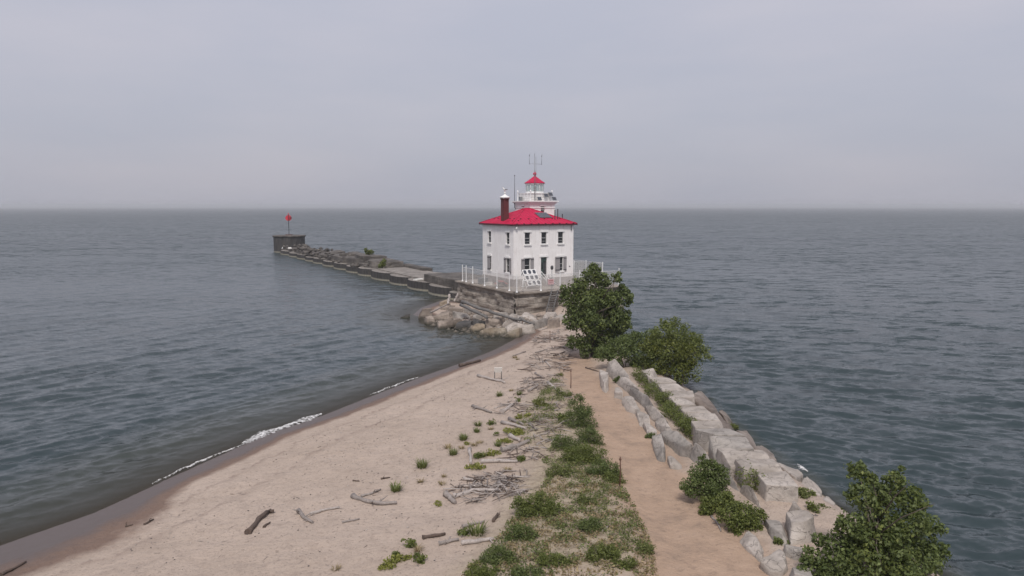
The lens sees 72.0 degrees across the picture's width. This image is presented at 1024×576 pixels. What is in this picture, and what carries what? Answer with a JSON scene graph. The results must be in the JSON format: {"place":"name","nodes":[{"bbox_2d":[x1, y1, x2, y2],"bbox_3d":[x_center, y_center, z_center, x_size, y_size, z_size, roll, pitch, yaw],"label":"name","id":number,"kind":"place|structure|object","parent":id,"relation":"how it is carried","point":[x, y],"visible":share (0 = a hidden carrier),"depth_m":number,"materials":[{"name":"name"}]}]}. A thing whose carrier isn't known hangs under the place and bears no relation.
{"place":"outdoors","nodes":[
{"label":"outdoors","id":0,"kind":"place"},
{"bbox_2d":[0,300,945,575],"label":"sand beach","id":1,"kind":"structure","parent":0,"point":[92,536],"depth_m":31.68,"materials":[{"name":"sand"}]},
{"bbox_2d":[244,509,273,534],"bbox_3d":[-10.458,9.610,29.160,0.400,0.290,2.242,1,7,6],"label":"driftwood log","id":2,"kind":"object","parent":1,"relation":"on","point":[250,529],"visible":1,"depth_m":29.02,"materials":[{"name":"wood"}]},
{"bbox_2d":[135,361,517,567],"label":"pale pebbles","id":3,"kind":"object","parent":1,"relation":"on","point":[377,447],"visible":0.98,"depth_m":37.55,"materials":[{"name":"stone"}]},
{"bbox_2d":[131,348,529,571],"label":"dark pebbles","id":4,"kind":"object","parent":1,"relation":"on","point":[362,482],"visible":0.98,"depth_m":32.13,"materials":[{"name":"stone"}]},
{"bbox_2d":[151,349,527,565],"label":"beach litter","id":5,"kind":"object","parent":1,"relation":"on","point":[346,477],"visible":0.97,"depth_m":32.96,"materials":[{"name":"wood"}]},
{"bbox_2d":[350,493,396,504],"bbox_3d":[-6.211,9.274,30.639,2.417,0.482,0.908,3,7,27],"label":"driftwood log","id":6,"kind":"object","parent":1,"relation":"on","point":[354,496],"visible":1,"depth_m":30.53,"materials":[{"name":"wood"}]},
{"bbox_2d":[436,316,453,328],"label":"boulder","id":7,"kind":"object","parent":1,"relation":"on","point":[447,323],"visible":0.78,"depth_m":81.39,"materials":[{"name":"stone"}]},
{"bbox_2d":[453,488,496,498],"bbox_3d":[-1.627,9.042,31.068,1.961,0.456,0.653,0,7,0],"label":"driftwood log","id":8,"kind":"object","parent":1,"relation":"on","point":[478,489],"visible":0.92,"depth_m":31.17,"materials":[{"name":"wood"}]},
{"bbox_2d":[464,518,488,536],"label":"beach plant","id":9,"kind":"object","parent":1,"relation":"on","point":[479,528],"visible":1,"depth_m":26.95,"materials":[{"name":"green plant"}]},
{"bbox_2d":[461,537,493,545],"bbox_3d":[-1.293,9.434,26.169,1.230,0.260,0.433,0,7,0],"label":"driftwood log","id":10,"kind":"object","parent":1,"relation":"on","point":[472,541],"visible":0.99,"depth_m":26.12,"materials":[{"name":"wood"}]},
{"bbox_2d":[462,560,500,575],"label":"path bush","id":11,"kind":"object","parent":1,"relation":"on","point":[482,570],"visible":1,"depth_m":23.68,"materials":[{"name":"green plant"}]},
{"bbox_2d":[443,471,530,503],"bbox_3d":[-1.063,8.841,31.598,4.067,0.523,3.766,0,7,0],"label":"driftwood pile","id":12,"kind":"object","parent":1,"relation":"on","point":[494,492],"visible":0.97,"depth_m":31.50,"materials":[{"name":"wood"}]},
{"bbox_2d":[479,327,506,336],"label":"boulder","id":13,"kind":"object","parent":1,"relation":"on","point":[498,332],"visible":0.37,"depth_m":77.01,"materials":[{"name":"stone"}]},
{"bbox_2d":[430,308,557,338],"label":"rubble","id":14,"kind":"object","parent":1,"relation":"on","point":[471,314],"visible":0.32,"depth_m":82.23,"materials":[{"name":"stone"}]},
{"bbox_2d":[485,316,504,326],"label":"boulder","id":15,"kind":"object","parent":1,"relation":"on","point":[496,321],"visible":0.53,"depth_m":81.09,"materials":[{"name":"stone"}]},
{"bbox_2d":[480,459,517,463],"bbox_3d":[-0.642,8.593,34.938,1.867,0.288,0.319,1,7,5],"label":"driftwood log","id":16,"kind":"object","parent":1,"relation":"on","point":[496,461],"visible":1,"depth_m":34.88,"materials":[{"name":"wood"}]},
{"bbox_2d":[478,543,520,566],"bbox_3d":[-0.488,9.472,24.626,1.608,1.166,0.996,0,7,0],"label":"path bush","id":17,"kind":"object","parent":1,"relation":"on","point":[499,550],"visible":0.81,"depth_m":24.53,"materials":[{"name":"green plant"}]},
{"bbox_2d":[503,314,517,327],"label":"boulder","id":18,"kind":"object","parent":1,"relation":"on","point":[507,322],"visible":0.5,"depth_m":80.13,"materials":[{"name":"stone"}]},
{"bbox_2d":[461,300,520,320],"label":"driftwood log","id":19,"kind":"object","parent":18,"relation":"on","point":[484,309],"visible":1,"depth_m":81.88,"materials":[{"name":"wood"}]},
{"bbox_2d":[505,327,522,337],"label":"boulder","id":20,"kind":"object","parent":1,"relation":"on","point":[515,332],"visible":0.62,"depth_m":75.52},
{"bbox_2d":[502,521,540,541],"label":"path bush","id":21,"kind":"object","parent":1,"relation":"on","point":[516,531],"visible":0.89,"depth_m":26.04,"materials":[{"name":"green plant"}]},
{"bbox_2d":[510,559,547,575],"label":"path bush","id":22,"kind":"object","parent":1,"relation":"on","point":[520,571],"visible":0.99,"depth_m":23.67,"materials":[{"name":"green plant"}]},
{"bbox_2d":[491,373,576,475],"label":"driftwood twigs","id":23,"kind":"object","parent":1,"relation":"on","point":[534,383],"visible":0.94,"depth_m":41.15,"materials":[{"name":"wood"}]},
{"bbox_2d":[508,488,566,519],"bbox_3d":[1.021,8.789,28.267,2.177,1.381,1.609,-4,8,-32],"label":"path bush","id":24,"kind":"object","parent":1,"relation":"on","point":[525,507],"visible":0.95,"depth_m":28.11,"materials":[{"name":"green plant"}]},
{"bbox_2d":[455,279,622,314],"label":"stone platform","id":25,"kind":"structure","parent":1,"relation":"on","point":[502,299],"depth_m":92.19,"materials":[{"name":"stone"}]},
{"bbox_2d":[479,154,577,286],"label":"lighthouse","id":26,"kind":"object","parent":25,"relation":"on","point":[532,231],"visible":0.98,"depth_m":97.76,"materials":[{"name":"paint"}]},
{"bbox_2d":[521,269,540,288],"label":"solar panel rack","id":27,"kind":"object","parent":25,"relation":"on","point":[529,272],"visible":0.58,"depth_m":92.95,"materials":[{"name":"white metal"}]},
{"bbox_2d":[462,260,618,292],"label":"chain link fence","id":28,"kind":"object","parent":25,"relation":"on","point":[577,273],"visible":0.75,"depth_m":92.88,"materials":[{"name":"white metal"}]},
{"bbox_2d":[518,326,576,372],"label":"driftwood litter","id":29,"kind":"object","parent":1,"relation":"on","point":[542,337],"visible":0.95,"depth_m":62.18,"materials":[{"name":"wood"}]},
{"bbox_2d":[515,378,590,467],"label":"ridge grass","id":30,"kind":"structure","parent":1,"relation":"on","point":[551,412],"depth_m":41.41,"materials":[{"name":"plant"}]},
{"bbox_2d":[536,549,572,567],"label":"path bush","id":31,"kind":"object","parent":1,"relation":"on","point":[557,557],"visible":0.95,"depth_m":24.14,"materials":[{"name":"green plant"}]},
{"bbox_2d":[461,461,658,575],"bbox_3d":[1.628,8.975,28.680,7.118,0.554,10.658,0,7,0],"label":"ground cover","id":32,"kind":"object","parent":1,"relation":"on","point":[605,520],"visible":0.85,"depth_m":27.13,"materials":[{"name":"green plant"}]},
{"bbox_2d":[545,462,576,477],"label":"path bush","id":33,"kind":"object","parent":1,"relation":"on","point":[559,470],"visible":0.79,"depth_m":32.51,"materials":[{"name":"green plant"}]},
{"bbox_2d":[548,430,580,451],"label":"path bush","id":34,"kind":"object","parent":1,"relation":"on","point":[563,441],"visible":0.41,"depth_m":36.03,"materials":[{"name":"green plant"}]},
{"bbox_2d":[558,443,588,461],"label":"path bush","id":35,"kind":"object","parent":1,"relation":"on","point":[566,455],"visible":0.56,"depth_m":34.21,"materials":[{"name":"green plant"}]},
{"bbox_2d":[561,393,599,429],"bbox_3d":[3.915,7.450,39.868,2.337,3.032,2.132,-5,8,-35],"label":"path bush","id":36,"kind":"object","parent":1,"relation":"on","point":[581,412],"visible":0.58,"depth_m":39.79,"materials":[{"name":"green plant"}]},
{"bbox_2d":[575,493,597,506],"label":"path bush","id":37,"kind":"object","parent":1,"relation":"on","point":[585,499],"visible":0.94,"depth_m":29.16,"materials":[{"name":"green plant"}]},
{"bbox_2d":[570,422,604,445],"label":"path bush","id":38,"kind":"object","parent":1,"relation":"on","point":[591,434],"visible":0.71,"depth_m":36.65,"materials":[{"name":"green plant"}]},
{"bbox_2d":[568,440,610,466],"bbox_3d":[3.747,8.324,34.161,2.554,1.935,1.681,0,7,0],"label":"path bush","id":39,"kind":"object","parent":1,"relation":"on","point":[590,457],"visible":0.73,"depth_m":34.02,"materials":[{"name":"green plant"}]},
{"bbox_2d":[576,515,606,535],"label":"path bush","id":40,"kind":"object","parent":1,"relation":"on","point":[589,524],"visible":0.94,"depth_m":26.69,"materials":[{"name":"green plant"}]},
{"bbox_2d":[558,262,633,358],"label":"cottonwood tree","id":41,"kind":"object","parent":1,"relation":"on","point":[601,307],"visible":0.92,"depth_m":60.19,"materials":[{"name":"green plant"}]},
{"bbox_2d":[585,538,620,564],"bbox_3d":[3.165,9.231,24.612,1.430,0.999,0.878,-1,7,-11],"label":"path bush","id":42,"kind":"object","parent":1,"relation":"on","point":[611,550],"visible":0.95,"depth_m":24.54,"materials":[{"name":"green plant"}]},
{"bbox_2d":[599,370,608,392],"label":"path edge stone","id":43,"kind":"object","parent":1,"relation":"on","point":[604,381],"visible":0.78,"depth_m":49.72,"materials":[{"name":"stone"}]},
{"bbox_2d":[585,455,623,476],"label":"path bush","id":44,"kind":"object","parent":1,"relation":"on","point":[603,466],"visible":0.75,"depth_m":32.36,"materials":[{"name":"green plant"}]},
{"bbox_2d":[602,469,627,483],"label":"path bush","id":45,"kind":"object","parent":1,"relation":"on","point":[609,476],"visible":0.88,"depth_m":31.67,"materials":[{"name":"green plant"}]},
{"bbox_2d":[606,359,628,378],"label":"retaining boulder","id":46,"kind":"object","parent":1,"relation":"on","point":[614,369],"visible":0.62,"depth_m":51.94,"materials":[{"name":"stone"}]},
{"bbox_2d":[609,554,638,570],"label":"path bush","id":47,"kind":"object","parent":1,"relation":"on","point":[625,564],"visible":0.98,"depth_m":24.07,"materials":[{"name":"green plant"}]},
{"bbox_2d":[594,329,654,367],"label":"dark bush","id":48,"kind":"object","parent":1,"relation":"on","point":[628,343],"visible":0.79,"depth_m":55.40,"materials":[{"name":"green plant"}]},
{"bbox_2d":[616,377,638,392],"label":"retaining boulder","id":49,"kind":"object","parent":1,"relation":"on","point":[625,384],"visible":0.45,"depth_m":48.30,"materials":[{"name":"stone"}]},
{"bbox_2d":[621,396,639,413],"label":"path edge stone","id":50,"kind":"object","parent":1,"relation":"on","point":[629,403],"visible":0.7,"depth_m":43.99,"materials":[{"name":"stone"}]},
{"bbox_2d":[628,388,653,407],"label":"retaining boulder","id":51,"kind":"object","parent":1,"relation":"on","point":[642,399],"visible":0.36,"depth_m":44.79,"materials":[{"name":"grey stone"}]},
{"bbox_2d":[635,410,649,426],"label":"path edge stone","id":52,"kind":"object","parent":1,"relation":"on","point":[641,417],"visible":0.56,"depth_m":41.07,"materials":[{"name":"stone"}]},
{"bbox_2d":[630,364,658,398],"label":"trench plants","id":53,"kind":"object","parent":1,"relation":"on","point":[646,385],"visible":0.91,"depth_m":49.13,"materials":[{"name":"green plant"}]},
{"bbox_2d":[636,540,656,555],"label":"path bush","id":54,"kind":"object","parent":1,"relation":"on","point":[646,547],"visible":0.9,"depth_m":25.20,"materials":[{"name":"green plant"}]},
{"bbox_2d":[645,405,667,422],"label":"retaining boulder","id":55,"kind":"object","parent":1,"relation":"on","point":[654,413],"visible":0.45,"depth_m":41.48,"materials":[{"name":"stone"}]},
{"bbox_2d":[651,434,665,461],"bbox_3d":[7.555,8.347,36.170,0.556,0.995,3.244,1,7,5],"label":"path edge stone","id":56,"kind":"object","parent":1,"relation":"on","point":[657,443],"visible":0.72,"depth_m":35.77,"materials":[{"name":"grey stone"}]},
{"bbox_2d":[649,377,675,392],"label":"sea wall block","id":57,"kind":"structure","parent":1,"relation":"on","point":[662,380],"depth_m":48.49,"materials":[{"name":"stone"}]},
{"bbox_2d":[655,418,670,431],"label":"retaining boulder","id":58,"kind":"object","parent":1,"relation":"on","point":[661,424],"visible":0.45,"depth_m":39.17,"materials":[{"name":"stone"}]},
{"bbox_2d":[651,388,680,415],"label":"trench plants","id":59,"kind":"object","parent":1,"relation":"on","point":[661,399],"visible":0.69,"depth_m":44.13,"materials":[{"name":"green plant"}]},
{"bbox_2d":[657,383,685,400],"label":"sea wall block","id":60,"kind":"structure","parent":1,"relation":"on","point":[673,387],"depth_m":46.53,"materials":[{"name":"stone"}]},
{"bbox_2d":[667,456,681,469],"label":"path edge stone","id":61,"kind":"object","parent":1,"relation":"on","point":[673,463],"visible":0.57,"depth_m":33.88,"materials":[{"name":"stone"}]},
{"bbox_2d":[638,316,714,384],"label":"bush","id":62,"kind":"object","parent":1,"relation":"on","point":[659,356],"visible":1,"depth_m":53.02,"materials":[{"name":"green plant"}]},
{"bbox_2d":[660,430,692,457],"bbox_3d":[8.420,8.291,36.810,0.790,1.642,3.980,-1,7,-7],"label":"retaining boulder","id":63,"kind":"object","parent":1,"relation":"on","point":[678,443],"visible":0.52,"depth_m":36.04,"materials":[{"name":"grey stone"}]},
{"bbox_2d":[660,400,695,439],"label":"trench plants","id":64,"kind":"object","parent":1,"relation":"on","point":[683,423],"visible":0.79,"depth_m":39.90,"materials":[{"name":"green plant"}]},
{"bbox_2d":[666,390,694,409],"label":"sea wall block","id":65,"kind":"structure","parent":1,"relation":"on","point":[688,395],"depth_m":44.40,"materials":[{"name":"stone"}]},
{"bbox_2d":[671,398,696,412],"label":"sea wall block","id":66,"kind":"structure","parent":1,"relation":"on","point":[682,402],"depth_m":42.69,"materials":[{"name":"stone"}]},
{"bbox_2d":[678,406,710,418],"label":"sea wall block","id":67,"kind":"structure","parent":1,"relation":"on","point":[697,409],"depth_m":41.14,"materials":[{"name":"stone"}]},
{"bbox_2d":[690,443,713,469],"bbox_3d":[9.192,8.541,33.983,0.311,1.666,2.748,-2,7,-19],"label":"retaining boulder","id":68,"kind":"object","parent":1,"relation":"on","point":[698,450],"visible":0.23,"depth_m":34.39,"materials":[{"name":"grey stone"}]},
{"bbox_2d":[687,413,719,420],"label":"sea wall block","id":69,"kind":"structure","parent":1,"relation":"on","point":[705,416],"depth_m":39.56,"materials":[{"name":"stone"}]},
{"bbox_2d":[679,453,731,499],"bbox_3d":[8.198,8.206,29.771,2.476,2.326,1.634,-3,7,-24],"label":"path bush","id":70,"kind":"object","parent":1,"relation":"on","point":[713,482],"visible":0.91,"depth_m":29.70,"materials":[{"name":"green plant"}]},
{"bbox_2d":[694,392,716,411],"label":"lake side slab","id":71,"kind":"structure","parent":1,"relation":"on","point":[701,399],"depth_m":46.60,"materials":[{"name":"stone"}]},
{"bbox_2d":[691,421,722,440],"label":"sea wall block","id":72,"kind":"structure","parent":1,"relation":"on","point":[705,424],"depth_m":37.91,"materials":[{"name":"stone"}]},
{"bbox_2d":[698,490,736,515],"bbox_3d":[8.511,8.901,28.821,1.966,1.254,1.090,-1,7,-9],"label":"path bush","id":73,"kind":"object","parent":1,"relation":"on","point":[710,505],"visible":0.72,"depth_m":28.60,"materials":[{"name":"green plant"}]},
{"bbox_2d":[693,428,744,452],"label":"sea wall block","id":74,"kind":"structure","parent":1,"relation":"on","point":[702,438],"depth_m":36.28,"materials":[{"name":"grey stone"}]},
{"bbox_2d":[708,436,753,461],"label":"sea wall block","id":75,"kind":"structure","parent":1,"relation":"on","point":[735,443],"depth_m":34.18,"materials":[{"name":"grey stone"}]},
{"bbox_2d":[715,497,768,536],"bbox_3d":[8.998,8.838,27.313,2.175,1.524,1.306,-2,7,-19],"label":"path bush","id":76,"kind":"object","parent":1,"relation":"on","point":[741,517],"visible":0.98,"depth_m":27.03,"materials":[{"name":"green plant"}]},
{"bbox_2d":[716,448,769,478],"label":"sea wall block","id":77,"kind":"structure","parent":1,"relation":"on","point":[726,457],"depth_m":32.77,"materials":[{"name":"stone"}]},
{"bbox_2d":[734,459,764,490],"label":"trench plants","id":78,"kind":"object","parent":1,"relation":"on","point":[749,478],"visible":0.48,"depth_m":30.57,"materials":[{"name":"green plant"}]},
{"bbox_2d":[740,485,760,507],"bbox_3d":[10.132,9.170,29.685,0.263,1.623,2.986,-1,7,-11],"label":"retaining boulder","id":79,"kind":"object","parent":1,"relation":"on","point":[747,492],"visible":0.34,"depth_m":29.67,"materials":[{"name":"stone"}]},
{"bbox_2d":[740,531,763,561],"bbox_3d":[8.802,9.600,25.689,0.587,0.903,1.850,-1,7,-9],"label":"retaining boulder","id":80,"kind":"object","parent":1,"relation":"on","point":[750,543],"visible":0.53,"depth_m":25.51,"materials":[{"name":"stone"}]},
{"bbox_2d":[734,458,781,488],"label":"sea wall block","id":81,"kind":"structure","parent":1,"relation":"on","point":[765,465],"depth_m":31.38,"materials":[{"name":"stone"}]},
{"bbox_2d":[760,549,787,575],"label":"retaining boulder","id":82,"kind":"object","parent":1,"relation":"on","point":[774,563],"visible":0.92,"depth_m":24.09,"materials":[{"name":"stone"}]},
{"bbox_2d":[764,519,788,545],"bbox_3d":[9.991,9.374,26.725,0.644,0.833,2.293,0,7,2],"label":"retaining boulder","id":83,"kind":"object","parent":1,"relation":"on","point":[775,528],"visible":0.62,"depth_m":26.46,"materials":[{"name":"grey stone"}]},
{"bbox_2d":[756,471,797,502],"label":"sea wall block","id":84,"kind":"structure","parent":1,"relation":"on","point":[781,486],"depth_m":29.56,"materials":[{"name":"stone"}]},
{"bbox_2d":[779,463,802,481],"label":"lake side slab","id":85,"kind":"structure","parent":1,"relation":"on","point":[796,474],"depth_m":34.25,"materials":[{"name":"stone"}]},
{"bbox_2d":[783,544,802,560],"bbox_3d":[9.975,9.614,24.962,0.645,0.869,0.816,1,7,12],"label":"retaining boulder","id":86,"kind":"object","parent":1,"relation":"on","point":[792,552],"visible":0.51,"depth_m":24.86,"materials":[{"name":"grey stone"}]},
{"bbox_2d":[784,510,816,544],"bbox_3d":[10.905,8.971,26.339,1.147,0.839,1.584,2,7,13],"label":"retaining boulder","id":87,"kind":"object","parent":1,"relation":"on","point":[799,526],"visible":0.93,"depth_m":26.11,"materials":[{"name":"stone"}]},
{"bbox_2d":[790,567,811,575],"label":"retaining boulder","id":88,"kind":"object","parent":1,"relation":"on","point":[795,571],"visible":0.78,"depth_m":23.18,"materials":[{"name":"grey stone"}]},
{"bbox_2d":[798,487,816,498],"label":"path bush","id":89,"kind":"object","parent":1,"relation":"on","point":[803,492],"visible":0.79,"depth_m":29.96,"materials":[{"name":"green plant"}]},
{"bbox_2d":[801,477,821,496],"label":"lake side slab","id":90,"kind":"structure","parent":1,"relation":"on","point":[809,483],"depth_m":32.91,"materials":[{"name":"stone"}]},
{"bbox_2d":[805,500,834,513],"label":"path bush","id":91,"kind":"object","parent":1,"relation":"on","point":[813,507],"visible":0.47,"depth_m":28.67,"materials":[{"name":"green plant"}]},
{"bbox_2d":[796,459,952,575],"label":"tree","id":92,"kind":"object","parent":1,"relation":"on","point":[887,544],"visible":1,"depth_m":23.41,"materials":[{"name":"green plant"}]},
{"bbox_2d":[0,207,1023,575],"bbox_3d":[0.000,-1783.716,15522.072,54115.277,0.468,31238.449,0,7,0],"label":"lake water","id":93,"kind":"structure","parent":0,"point":[878,341],"depth_m":80.70,"materials":[{"name":"liquid"}]},
{"bbox_2d":[272,235,305,252],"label":"beacon crib","id":94,"kind":"object","parent":93,"relation":"in","point":[279,241],"visible":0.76,"depth_m":213.76,"materials":[{"name":"concrete"}]},
{"bbox_2d":[346,265,357,273],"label":"pier cell","id":95,"kind":"object","parent":93,"relation":"in","point":[350,269],"visible":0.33,"depth_m":148.43,"materials":[{"name":"concrete"}]},
{"bbox_2d":[342,256,367,264],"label":"pier stone","id":96,"kind":"object","parent":95,"relation":"on","point":[349,260],"visible":0.33,"depth_m":153.29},
{"bbox_2d":[282,244,372,267],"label":"pier rubble","id":97,"kind":"object","parent":96,"relation":"on","point":[300,246],"visible":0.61,"depth_m":184.44,"materials":[{"name":"stone"}]},
{"bbox_2d":[354,254,386,262],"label":"pier stone","id":98,"kind":"object","parent":95,"relation":"on","point":[364,257],"visible":0.36,"depth_m":149.97,"materials":[{"name":"stone"}]},
{"bbox_2d":[358,266,374,276],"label":"pier cell","id":99,"kind":"object","parent":93,"relation":"in","point":[364,271],"visible":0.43,"depth_m":141.76,"materials":[{"name":"concrete"}]},
{"bbox_2d":[359,263,404,267],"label":"pier stone","id":100,"kind":"object","parent":99,"relation":"on","point":[391,266],"visible":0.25,"depth_m":141.93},
{"bbox_2d":[368,258,402,268],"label":"pier stone","id":101,"kind":"object","parent":100,"relation":"on","point":[373,263],"visible":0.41,"depth_m":143.38,"materials":[{"name":"stone"}]},
{"bbox_2d":[371,269,393,281],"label":"pier cell","id":102,"kind":"object","parent":93,"relation":"in","point":[378,275],"visible":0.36,"depth_m":133.28,"materials":[{"name":"concrete"}]},
{"bbox_2d":[389,272,440,285],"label":"pier cell","id":103,"kind":"object","parent":93,"relation":"in","point":[397,280],"visible":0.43,"depth_m":125.43,"materials":[{"name":"concrete"}]},
{"bbox_2d":[378,267,436,280],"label":"pier slab","id":104,"kind":"structure","parent":103,"relation":"on","point":[411,272],"depth_m":132.37,"materials":[{"name":"concrete"}]},
{"bbox_2d":[407,278,429,291],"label":"pier cell","id":105,"kind":"object","parent":93,"relation":"in","point":[419,285],"visible":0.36,"depth_m":117.53,"materials":[{"name":"concrete"}]},
{"bbox_2d":[428,283,452,298],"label":"pier cell","id":106,"kind":"object","parent":93,"relation":"in","point":[438,290],"visible":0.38,"depth_m":110.01,"materials":[{"name":"concrete"}]},
{"bbox_2d":[424,272,481,291],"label":"pier parapet","id":107,"kind":"structure","parent":106,"relation":"on","point":[446,279],"depth_m":113.60,"materials":[{"name":"concrete"}]},
{"bbox_2d":[152,377,807,483],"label":"wave foam","id":108,"kind":"object","parent":93,"relation":"on","point":[262,433],"visible":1,"depth_m":43.57,"materials":[{"name":"white"}]},
{"bbox_2d":[0,0,1023,206],"label":"sky","id":109,"kind":"structure","parent":0,"point":[104,103],"materials":[{"name":"grey"}]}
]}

